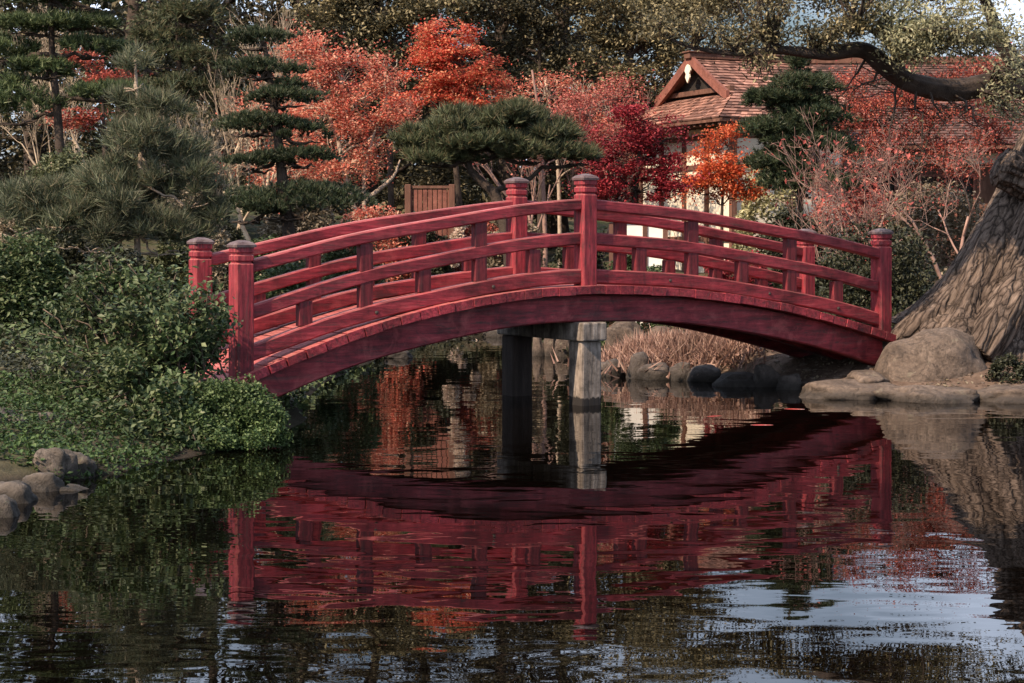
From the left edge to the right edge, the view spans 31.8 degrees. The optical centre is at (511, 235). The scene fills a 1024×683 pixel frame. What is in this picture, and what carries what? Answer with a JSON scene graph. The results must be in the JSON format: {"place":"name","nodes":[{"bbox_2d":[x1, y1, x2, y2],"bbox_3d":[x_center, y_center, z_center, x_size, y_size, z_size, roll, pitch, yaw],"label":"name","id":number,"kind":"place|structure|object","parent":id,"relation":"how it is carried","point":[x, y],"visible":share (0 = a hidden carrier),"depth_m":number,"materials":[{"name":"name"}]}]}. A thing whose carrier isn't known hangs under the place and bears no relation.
{"place":"outdoors","nodes":[
{"label":"outdoors","id":0,"kind":"place"},
{"bbox_2d":[0,337,1023,682],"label":"water","id":1,"kind":"structure","parent":0,"point":[444,511],"depth_m":8.48,"materials":[{"name":"black liquid"}]},
{"bbox_2d":[0,494,19,517],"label":"rock","id":2,"kind":"object","parent":1,"relation":"in","point":[9,507],"visible":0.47,"depth_m":9.33,"materials":[{"name":"grey stone"}]},
{"bbox_2d":[33,447,77,479],"bbox_3d":[-2.732,1.365,10.733,0.276,0.222,0.219,0,0,0],"label":"rock","id":3,"kind":"object","parent":1,"relation":"in","point":[56,458],"visible":0.62,"depth_m":10.66,"materials":[{"name":"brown stone"}]},
{"bbox_2d":[601,358,624,376],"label":"rock","id":4,"kind":"object","parent":1,"relation":"in","point":[614,372],"visible":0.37,"depth_m":18.64,"materials":[{"name":"stone"}]},
{"bbox_2d":[637,362,669,379],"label":"rock","id":5,"kind":"object","parent":1,"relation":"on","point":[661,372],"visible":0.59,"depth_m":18.24,"materials":[{"name":"stone"}]},
{"bbox_2d":[669,362,690,380],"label":"rock","id":6,"kind":"object","parent":1,"relation":"on","point":[676,372],"visible":0.66,"depth_m":18.15,"materials":[{"name":"stone"}]},
{"bbox_2d":[712,372,755,386],"bbox_3d":[2.183,1.432,17.544,0.470,0.213,0.371,0,0,0],"label":"rock","id":7,"kind":"object","parent":1,"relation":"in","point":[736,379],"visible":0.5,"depth_m":17.44,"materials":[{"name":"stone"}]},
{"bbox_2d":[753,364,780,386],"bbox_3d":[2.473,1.369,17.429,0.285,0.270,0.205,0,0,0],"label":"rock","id":8,"kind":"object","parent":1,"relation":"on","point":[764,375],"visible":0.66,"depth_m":17.36,"materials":[{"name":"stone"}]},
{"bbox_2d":[776,373,801,389],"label":"rock","id":9,"kind":"object","parent":1,"relation":"on","point":[790,382],"visible":0.88,"depth_m":17.06,"materials":[{"name":"stone"}]},
{"bbox_2d":[977,384,1023,403],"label":"stone ledge","id":10,"kind":"object","parent":1,"relation":"in","point":[1005,394],"visible":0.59,"depth_m":15.78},
{"bbox_2d":[0,158,1023,481],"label":"ground","id":11,"kind":"structure","parent":0,"point":[10,470],"depth_m":16.37,"materials":[{"name":"soil"}]},
{"bbox_2d":[0,480,37,503],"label":"rock","id":12,"kind":"object","parent":11,"relation":"on","point":[19,492],"visible":0.53,"depth_m":9.81,"materials":[{"name":"grey stone"}]},
{"bbox_2d":[0,181,54,294],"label":"shrub","id":13,"kind":"object","parent":11,"relation":"on","point":[4,229],"visible":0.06,"depth_m":19.90,"materials":[{"name":"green plant"}]},
{"bbox_2d":[0,228,74,334],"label":"shrub","id":14,"kind":"object","parent":11,"relation":"on","point":[36,277],"visible":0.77,"depth_m":16.30,"materials":[{"name":"green plant"}]},
{"bbox_2d":[22,472,64,491],"bbox_3d":[-2.720,1.424,10.329,0.326,0.151,0.205,0,0,0],"label":"rock","id":15,"kind":"object","parent":11,"relation":"on","point":[44,482],"visible":0.52,"depth_m":10.27,"materials":[{"name":"grey stone"}]},
{"bbox_2d":[0,313,101,379],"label":"meadow plants","id":16,"kind":"object","parent":11,"relation":"on","point":[17,364],"visible":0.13,"depth_m":14.17,"materials":[{"name":"green plant"}]},
{"bbox_2d":[0,3,108,245],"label":"bare tree","id":17,"kind":"object","parent":11,"relation":"on","point":[73,135],"visible":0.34,"depth_m":31.16,"materials":[{"name":"beige plant"}]},
{"bbox_2d":[0,1,112,182],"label":"evergreen tree","id":18,"kind":"object","parent":11,"relation":"on","point":[9,112],"visible":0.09,"depth_m":38.92,"materials":[{"name":"green plant"}]},
{"bbox_2d":[6,142,122,291],"bbox_3d":[-4.826,0.022,19.622,1.428,2.109,1.288,0,0,0],"label":"shrub","id":19,"kind":"object","parent":11,"relation":"on","point":[62,160],"visible":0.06,"depth_m":19.48,"materials":[{"name":"green plant"}]},
{"bbox_2d":[18,230,129,322],"bbox_3d":[-4.460,0.532,18.604,1.454,1.348,1.228,0,0,0],"label":"shrub","id":20,"kind":"object","parent":11,"relation":"on","point":[70,257],"visible":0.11,"depth_m":18.48,"materials":[{"name":"green plant"}]},
{"bbox_2d":[0,0,157,153],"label":"layered pine","id":21,"kind":"object","parent":11,"relation":"on","point":[50,22],"visible":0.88,"depth_m":23.93,"materials":[{"name":"green plant"}]},
{"bbox_2d":[74,452,96,476],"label":"rock","id":22,"kind":"object","parent":11,"relation":"on","point":[85,462],"visible":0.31,"depth_m":10.87,"materials":[{"name":"grey stone"}]},
{"bbox_2d":[0,368,183,482],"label":"ground cover","id":23,"kind":"object","parent":11,"relation":"on","point":[31,401],"visible":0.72,"depth_m":11.69,"materials":[{"name":"green leaf"}]},
{"bbox_2d":[36,44,152,158],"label":"maple tree","id":24,"kind":"object","parent":11,"relation":"on","point":[82,119],"visible":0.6,"depth_m":27.90,"materials":[{"name":"red plant"}]},
{"bbox_2d":[0,0,209,223],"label":"evergreen tree","id":25,"kind":"object","parent":11,"relation":"on","point":[27,163],"visible":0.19,"depth_m":41.89,"materials":[{"name":"green plant"}]},
{"bbox_2d":[57,244,170,348],"bbox_3d":[-3.534,0.699,16.218,1.220,1.260,1.107,0,0,0],"label":"shrub","id":26,"kind":"object","parent":11,"relation":"on","point":[136,263],"visible":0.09,"depth_m":16.09,"materials":[{"name":"green plant"}]},
{"bbox_2d":[0,34,242,259],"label":"young pine","id":27,"kind":"object","parent":11,"relation":"on","point":[114,202],"visible":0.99,"depth_m":17.43,"materials":[{"name":"green plant"}]},
{"bbox_2d":[15,240,242,454],"bbox_3d":[-2.609,0.827,12.755,1.619,1.600,2.217,0,0,-23],"label":"leafy shrub","id":28,"kind":"object","parent":11,"relation":"on","point":[144,365],"visible":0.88,"depth_m":12.85,"materials":[{"name":"green plant"}]},
{"bbox_2d":[0,0,268,201],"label":"evergreen tree","id":29,"kind":"object","parent":11,"relation":"on","point":[134,6],"visible":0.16,"depth_m":38.88,"materials":[{"name":"green plant"}]},
{"bbox_2d":[0,303,357,414],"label":"bank plants","id":30,"kind":"object","parent":11,"relation":"on","point":[285,399],"visible":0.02,"depth_m":15.19,"materials":[{"name":"green leaf"}]},
{"bbox_2d":[145,238,217,306],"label":"shrub","id":31,"kind":"object","parent":11,"relation":"on","point":[165,261],"visible":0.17,"depth_m":18.86,"materials":[{"name":"green plant"}]},
{"bbox_2d":[126,0,240,250],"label":"drooping conifer","id":32,"kind":"object","parent":11,"relation":"on","point":[184,51],"visible":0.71,"depth_m":32.82,"materials":[{"name":"green plant"}]},
{"bbox_2d":[164,180,231,312],"bbox_3d":[-3.598,0.278,20.505,1.126,1.872,0.934,0,0,0],"label":"shrub","id":33,"kind":"object","parent":11,"relation":"on","point":[220,245],"visible":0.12,"depth_m":20.36,"materials":[{"name":"green plant"}]},
{"bbox_2d":[60,0,347,222],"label":"evergreen tree","id":34,"kind":"object","parent":11,"relation":"on","point":[213,27],"visible":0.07,"depth_m":43.40,"materials":[{"name":"green plant"}]},
{"bbox_2d":[148,95,303,219],"bbox_3d":[-4.090,-0.573,24.859,2.258,2.842,2.619,0,0,0],"label":"bare vine","id":35,"kind":"object","parent":11,"relation":"on","point":[216,139],"visible":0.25,"depth_m":24.74,"materials":[{"name":"plant"}]},
{"bbox_2d":[165,372,293,450],"bbox_3d":[-1.945,1.205,12.439,0.894,0.511,0.824,0,0,0],"label":"ivy mound","id":36,"kind":"object","parent":11,"relation":"on","point":[252,415],"visible":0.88,"depth_m":12.38,"materials":[{"name":"green plant"}]},
{"bbox_2d":[212,219,254,282],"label":"shrub","id":37,"kind":"object","parent":11,"relation":"on","point":[236,234],"visible":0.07,"depth_m":21.39,"materials":[{"name":"green plant"}]},
{"bbox_2d":[159,86,320,265],"bbox_3d":[-4.641,-0.967,30.380,2.973,3.162,1.458,0,0,0],"label":"bare tree","id":38,"kind":"object","parent":11,"relation":"on","point":[247,214],"visible":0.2,"depth_m":30.54,"materials":[{"name":"plant"}]},
{"bbox_2d":[204,1,309,274],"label":"bare tree","id":39,"kind":"object","parent":11,"relation":"on","point":[245,232],"visible":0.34,"depth_m":29.98,"materials":[{"name":"plant"}]},
{"bbox_2d":[225,234,305,318],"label":"shrub","id":40,"kind":"object","parent":11,"relation":"on","point":[257,275],"visible":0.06,"depth_m":20.39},
{"bbox_2d":[195,40,350,224],"bbox_3d":[-4.608,-1.680,33.724,3.166,4.638,1.446,0,0,-26],"label":"bare tree","id":41,"kind":"object","parent":11,"relation":"on","point":[219,76],"visible":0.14,"depth_m":33.72,"materials":[{"name":"beige plant"}]},
{"bbox_2d":[118,0,465,232],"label":"evergreen tree","id":42,"kind":"object","parent":11,"relation":"on","point":[226,79],"visible":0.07,"depth_m":40.76,"materials":[{"name":"green plant"}]},
{"bbox_2d":[207,22,378,267],"bbox_3d":[-2.643,-0.695,21.993,2.124,3.845,1.772,0,0,0],"label":"cloud pine","id":43,"kind":"object","parent":11,"relation":"on","point":[283,194],"visible":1,"depth_m":21.85,"materials":[{"name":"green plant"}]},
{"bbox_2d":[260,259,326,298],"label":"shrub","id":44,"kind":"object","parent":11,"relation":"on","point":[286,269],"visible":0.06,"depth_m":18.71,"materials":[{"name":"green plant"}]},
{"bbox_2d":[214,47,381,232],"bbox_3d":[-4.017,-1.406,32.906,3.300,4.238,2.316,0,0,-17],"label":"pine tree","id":45,"kind":"object","parent":11,"relation":"on","point":[250,165],"visible":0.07,"depth_m":32.95,"materials":[{"name":"plant"}]},
{"bbox_2d":[255,201,350,294],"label":"shrub","id":46,"kind":"object","parent":11,"relation":"on","point":[314,219],"visible":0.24,"depth_m":25.77,"materials":[{"name":"green plant"}]},
{"bbox_2d":[210,15,451,219],"bbox_3d":[-2.915,-1.338,28.961,3.915,4.447,1.852,0,0,0],"label":"maple tree","id":47,"kind":"object","parent":11,"relation":"on","point":[387,116],"visible":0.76,"depth_m":28.92,"materials":[{"name":"red plant"}]},
{"bbox_2d":[0,0,662,217],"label":"wood","id":48,"kind":"object","parent":11,"relation":"on","point":[107,5],"visible":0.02,"depth_m":55.68,"materials":[{"name":"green plant"}]},
{"bbox_2d":[321,216,386,293],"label":"hedge","id":49,"kind":"object","parent":11,"relation":"on","point":[336,255],"visible":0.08,"depth_m":22.87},
{"bbox_2d":[321,202,410,283],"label":"shrub","id":50,"kind":"object","parent":11,"relation":"on","point":[362,212],"visible":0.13,"depth_m":26.32,"materials":[{"name":"orange plant"}]},
{"bbox_2d":[211,0,535,250],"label":"maple tree","id":51,"kind":"object","parent":11,"relation":"on","point":[399,196],"visible":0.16,"depth_m":39.69,"materials":[{"name":"red plant"}]},
{"bbox_2d":[272,0,488,241],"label":"olive tree","id":52,"kind":"object","parent":11,"relation":"on","point":[355,12],"visible":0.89,"depth_m":35.80,"materials":[{"name":"green plant"}]},
{"bbox_2d":[266,0,577,235],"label":"evergreen tree","id":53,"kind":"object","parent":11,"relation":"on","point":[485,92],"visible":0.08,"depth_m":43.47,"materials":[{"name":"green plant"}]},
{"bbox_2d":[389,211,454,281],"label":"shrub","id":54,"kind":"object","parent":11,"relation":"on","point":[431,236],"visible":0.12,"depth_m":26.35,"materials":[{"name":"green plant"}]},
{"bbox_2d":[405,184,454,272],"bbox_3d":[-1.230,0.136,26.985,0.760,1.821,0.090,0,0,0],"label":"board fence","id":55,"kind":"object","parent":11,"relation":"on","point":[411,199],"visible":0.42,"depth_m":26.99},
{"bbox_2d":[374,12,524,271],"bbox_3d":[-1.085,-1.496,30.985,2.648,4.664,1.756,0,0,0],"label":"maple tree","id":56,"kind":"object","parent":11,"relation":"on","point":[444,57],"visible":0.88,"depth_m":30.78,"materials":[{"name":"red plant"}]},
{"bbox_2d":[447,225,479,340],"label":"shrub","id":57,"kind":"object","parent":11,"relation":"on","point":[456,233],"visible":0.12,"depth_m":24.94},
{"bbox_2d":[437,221,501,271],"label":"shrub","id":58,"kind":"object","parent":11,"relation":"on","point":[467,232],"visible":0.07,"depth_m":27.30,"materials":[{"name":"green plant"}]},
{"bbox_2d":[383,93,606,266],"bbox_3d":[-0.219,-0.020,24.068,3.019,3.802,1.655,0,0,0],"label":"spreading pine","id":59,"kind":"object","parent":11,"relation":"on","point":[456,135],"visible":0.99,"depth_m":23.76,"materials":[{"name":"green plant"}]},
{"bbox_2d":[359,0,649,258],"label":"maple tree","id":60,"kind":"object","parent":11,"relation":"on","point":[501,174],"visible":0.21,"depth_m":39.74,"materials":[{"name":"red plant"}]},
{"bbox_2d":[487,220,545,267],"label":"shrub","id":61,"kind":"object","parent":11,"relation":"on","point":[491,262],"visible":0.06,"depth_m":26.94,"materials":[{"name":"beige plant"}]},
{"bbox_2d":[440,0,613,265],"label":"olive tree","id":62,"kind":"object","parent":11,"relation":"on","point":[544,27],"visible":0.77,"depth_m":36.84,"materials":[{"name":"green plant"}]},
{"bbox_2d":[397,0,662,248],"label":"evergreen tree","id":63,"kind":"object","parent":11,"relation":"on","point":[552,224],"visible":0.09,"depth_m":42.73,"materials":[{"name":"green plant"}]},
{"bbox_2d":[462,93,598,230],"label":"bare tree","id":64,"kind":"object","parent":11,"relation":"on","point":[533,188],"visible":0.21,"depth_m":30.03,"materials":[{"name":"brown plant"}]},
{"bbox_2d":[532,337,544,355],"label":"rock","id":65,"kind":"object","parent":11,"relation":"on","point":[538,347],"visible":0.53,"depth_m":21.87,"materials":[{"name":"grey stone"}]},
{"bbox_2d":[183,174,896,405],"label":"arched bridge","id":66,"kind":"structure","parent":11,"relation":"on","point":[290,341],"depth_m":15.52,"materials":[{"name":"red wood"}]},
{"bbox_2d":[543,338,555,355],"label":"rock","id":67,"kind":"object","parent":11,"relation":"on","point":[549,344],"visible":0.48,"depth_m":21.87,"materials":[{"name":"grey stone"}]},
{"bbox_2d":[554,339,569,356],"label":"rock","id":68,"kind":"object","parent":11,"relation":"on","point":[560,345],"visible":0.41,"depth_m":21.76,"materials":[{"name":"grey stone"}]},
{"bbox_2d":[478,61,669,267],"bbox_3d":[1.124,-1.300,34.074,3.728,4.073,2.032,0,0,0],"label":"maple tree","id":69,"kind":"object","parent":11,"relation":"on","point":[547,94],"visible":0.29,"depth_m":33.97,"materials":[{"name":"pink-red leaf"},{"name":"pale bark"}]},
{"bbox_2d":[547,225,607,326],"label":"shrub","id":70,"kind":"object","parent":11,"relation":"on","point":[558,255],"visible":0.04,"depth_m":22.75,"materials":[{"name":"green plant"}]},
{"bbox_2d":[531,56,665,266],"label":"maple tree","id":71,"kind":"object","parent":11,"relation":"on","point":[570,110],"visible":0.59,"depth_m":31.94,"materials":[{"name":"red plant"}]},
{"bbox_2d":[556,58,661,265],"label":"bare tree","id":72,"kind":"object","parent":11,"relation":"on","point":[577,167],"visible":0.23,"depth_m":32.63,"materials":[{"name":"pink plant"}]},
{"bbox_2d":[479,2,754,232],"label":"evergreen tree","id":73,"kind":"object","parent":11,"relation":"on","point":[650,104],"visible":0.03,"depth_m":40.64,"materials":[{"name":"green plant"}]},
{"bbox_2d":[605,322,647,351],"bbox_3d":[1.303,1.143,20.553,0.500,0.396,0.356,0,0,0],"label":"rock","id":74,"kind":"object","parent":11,"relation":"on","point":[620,329],"visible":0.45,"depth_m":20.42,"materials":[{"name":"grey stone"}]},
{"bbox_2d":[561,99,711,206],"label":"maple tree","id":75,"kind":"object","parent":11,"relation":"on","point":[640,142],"visible":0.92,"depth_m":25.87,"materials":[{"name":"red plant"}]},
{"bbox_2d":[609,222,667,329],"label":"garden wall","id":76,"kind":"structure","parent":11,"relation":"on","point":[638,230],"depth_m":22.24,"materials":[{"name":"white paint"}]},
{"bbox_2d":[626,352,650,378],"bbox_3d":[1.311,1.367,18.533,0.303,0.354,0.259,0,0,0],"label":"rock","id":77,"kind":"object","parent":11,"relation":"on","point":[637,359],"visible":0.51,"depth_m":18.45,"materials":[{"name":"stone"}]},
{"bbox_2d":[601,254,681,354],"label":"shrub","id":78,"kind":"object","parent":11,"relation":"on","point":[656,268],"visible":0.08,"depth_m":20.89,"materials":[{"name":"green plant"}]},
{"bbox_2d":[555,0,732,202],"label":"olive tree","id":79,"kind":"object","parent":11,"relation":"on","point":[610,41],"visible":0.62,"depth_m":35.83,"materials":[{"name":"green plant"}]},
{"bbox_2d":[550,324,776,378],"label":"dry grass","id":80,"kind":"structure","parent":11,"relation":"on","point":[692,347],"depth_m":18.65,"materials":[{"name":"plant"}]},
{"bbox_2d":[580,2,755,197],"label":"evergreen tree","id":81,"kind":"object","parent":11,"relation":"on","point":[713,37],"depth_m":43.52,"materials":[{"name":"green plant"}]},
{"bbox_2d":[686,364,720,381],"bbox_3d":[1.937,1.400,18.122,0.370,0.212,0.268,0,0,0],"label":"rock","id":82,"kind":"object","parent":11,"relation":"on","point":[708,373],"visible":0.68,"depth_m":18.02,"materials":[{"name":"stone"}]},
{"bbox_2d":[670,119,775,259],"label":"maple tree","id":83,"kind":"object","parent":11,"relation":"on","point":[723,174],"visible":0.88,"depth_m":27.88,"materials":[{"name":"orange plant"}]},
{"bbox_2d":[652,8,805,91],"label":"evergreen tree","id":84,"kind":"object","parent":11,"relation":"on","point":[755,44],"visible":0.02,"depth_m":44.90,"materials":[{"name":"green plant"}]},
{"bbox_2d":[703,250,772,287],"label":"shrub","id":85,"kind":"object","parent":11,"relation":"on","point":[726,275],"visible":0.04,"depth_m":21.80,"materials":[{"name":"green plant"}]},
{"bbox_2d":[607,51,873,272],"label":"tea house","id":86,"kind":"structure","parent":11,"relation":"on","point":[698,90],"depth_m":33.96,"materials":[{"name":"brown wood"}]},
{"bbox_2d":[730,166,807,265],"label":"shrub","id":87,"kind":"object","parent":11,"relation":"on","point":[750,209],"visible":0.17,"depth_m":29.83,"materials":[{"name":"green plant"}]},
{"bbox_2d":[724,45,866,215],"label":"dark conifer","id":88,"kind":"object","parent":11,"relation":"on","point":[791,96],"visible":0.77,"depth_m":26.74,"materials":[{"name":"green plant"}]},
{"bbox_2d":[755,204,843,291],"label":"shrub","id":89,"kind":"object","parent":11,"relation":"on","point":[786,222],"visible":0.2,"depth_m":23.89,"materials":[{"name":"green plant"}]},
{"bbox_2d":[609,0,1023,362],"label":"leaning tree","id":90,"kind":"object","parent":11,"relation":"on","point":[976,290],"visible":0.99,"depth_m":16.47,"materials":[{"name":"green plant"}]},
{"bbox_2d":[771,105,923,257],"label":"bare tree","id":91,"kind":"object","parent":11,"relation":"on","point":[816,185],"visible":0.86,"depth_m":21.95,"materials":[{"name":"pink plant"}]},
{"bbox_2d":[799,379,895,399],"bbox_3d":[3.043,1.417,16.378,0.950,0.216,0.798,0,0,0],"label":"stone ledge","id":92,"kind":"object","parent":11,"relation":"on","point":[841,389],"visible":0.55,"depth_m":16.12,"materials":[{"name":"stone"}]},
{"bbox_2d":[845,370,889,383],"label":"rock","id":93,"kind":"object","parent":92,"relation":"on","point":[867,376],"visible":0.45,"depth_m":16.50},
{"bbox_2d":[808,171,895,269],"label":"shrub","id":94,"kind":"object","parent":11,"relation":"on","point":[860,200],"visible":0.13,"depth_m":31.26,"materials":[{"name":"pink plant"}]},
{"bbox_2d":[765,127,941,263],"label":"bare tree","id":95,"kind":"object","parent":11,"relation":"on","point":[813,227],"visible":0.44,"depth_m":22.97,"materials":[{"name":"brown plant"}]},
{"bbox_2d":[815,216,938,325],"bbox_3d":[3.928,0.565,19.802,1.816,1.562,1.778,0,0,44],"label":"hedge","id":96,"kind":"object","parent":11,"relation":"on","point":[906,283],"visible":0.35,"depth_m":19.49,"materials":[{"name":"green plant"}]},
{"bbox_2d":[763,349,1022,389],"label":"fallen leaves","id":97,"kind":"object","parent":11,"relation":"on","point":[944,384],"visible":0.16,"depth_m":17.46,"materials":[{"name":"beige plant"}]},
{"bbox_2d":[774,356,1023,386],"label":"pebbles","id":98,"kind":"object","parent":11,"relation":"on","point":[837,377],"visible":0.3,"depth_m":17.31,"materials":[{"name":"grey stone"}]},
{"bbox_2d":[811,56,1023,265],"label":"long house","id":99,"kind":"structure","parent":11,"relation":"on","point":[987,191],"depth_m":37.04,"materials":[{"name":"brown wood"}]},
{"bbox_2d":[848,174,896,240],"bbox_3d":[7.334,-0.587,37.067,1.150,1.360,0.080,0,0,3],"label":"window","id":100,"kind":"structure","parent":99,"relation":"in","point":[892,187],"depth_m":37.05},
{"bbox_2d":[919,174,975,240],"bbox_3d":[8.932,-0.587,36.983,1.150,1.360,0.080,0,0,3],"label":"window","id":101,"kind":"structure","parent":99,"relation":"in","point":[935,178],"depth_m":36.97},
{"bbox_2d":[816,42,1023,260],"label":"maple tree","id":102,"kind":"object","parent":11,"relation":"on","point":[909,99],"visible":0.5,"depth_m":28.94,"materials":[{"name":"red plant"}]},
{"bbox_2d":[848,112,992,278],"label":"bare tree","id":103,"kind":"object","parent":11,"relation":"on","point":[889,176],"visible":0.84,"depth_m":25.87,"materials":[{"name":"pink plant"}]},
{"bbox_2d":[861,176,984,278],"bbox_3d":[7.164,0.052,31.057,2.615,2.184,2.338,0,0,0],"label":"shrub","id":104,"kind":"object","parent":11,"relation":"on","point":[932,214],"visible":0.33,"depth_m":30.74,"materials":[{"name":"dusty green leaf"},{"name":"pale brown bark"}]},
{"bbox_2d":[873,385,979,403],"bbox_3d":[3.694,1.417,16.014,1.022,0.193,0.758,0,0,0],"label":"stone ledge","id":105,"kind":"object","parent":11,"relation":"on","point":[931,394],"visible":0.68,"depth_m":15.83,"materials":[{"name":"stone"}]},
{"bbox_2d":[874,327,986,381],"bbox_3d":[3.929,1.167,16.846,1.093,0.626,0.810,0,0,0],"label":"boulder","id":106,"kind":"object","parent":11,"relation":"on","point":[933,354],"visible":0.6,"depth_m":16.55,"materials":[{"name":"grey stone"}]},
{"bbox_2d":[985,352,1023,383],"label":"plant","id":107,"kind":"object","parent":11,"relation":"on","point":[996,370],"visible":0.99,"depth_m":16.24,"materials":[{"name":"green plant"}]},
{"bbox_2d":[0,0,1023,166],"label":"sky","id":108,"kind":"structure","parent":0,"point":[1015,8],"materials":[{"name":"white"}]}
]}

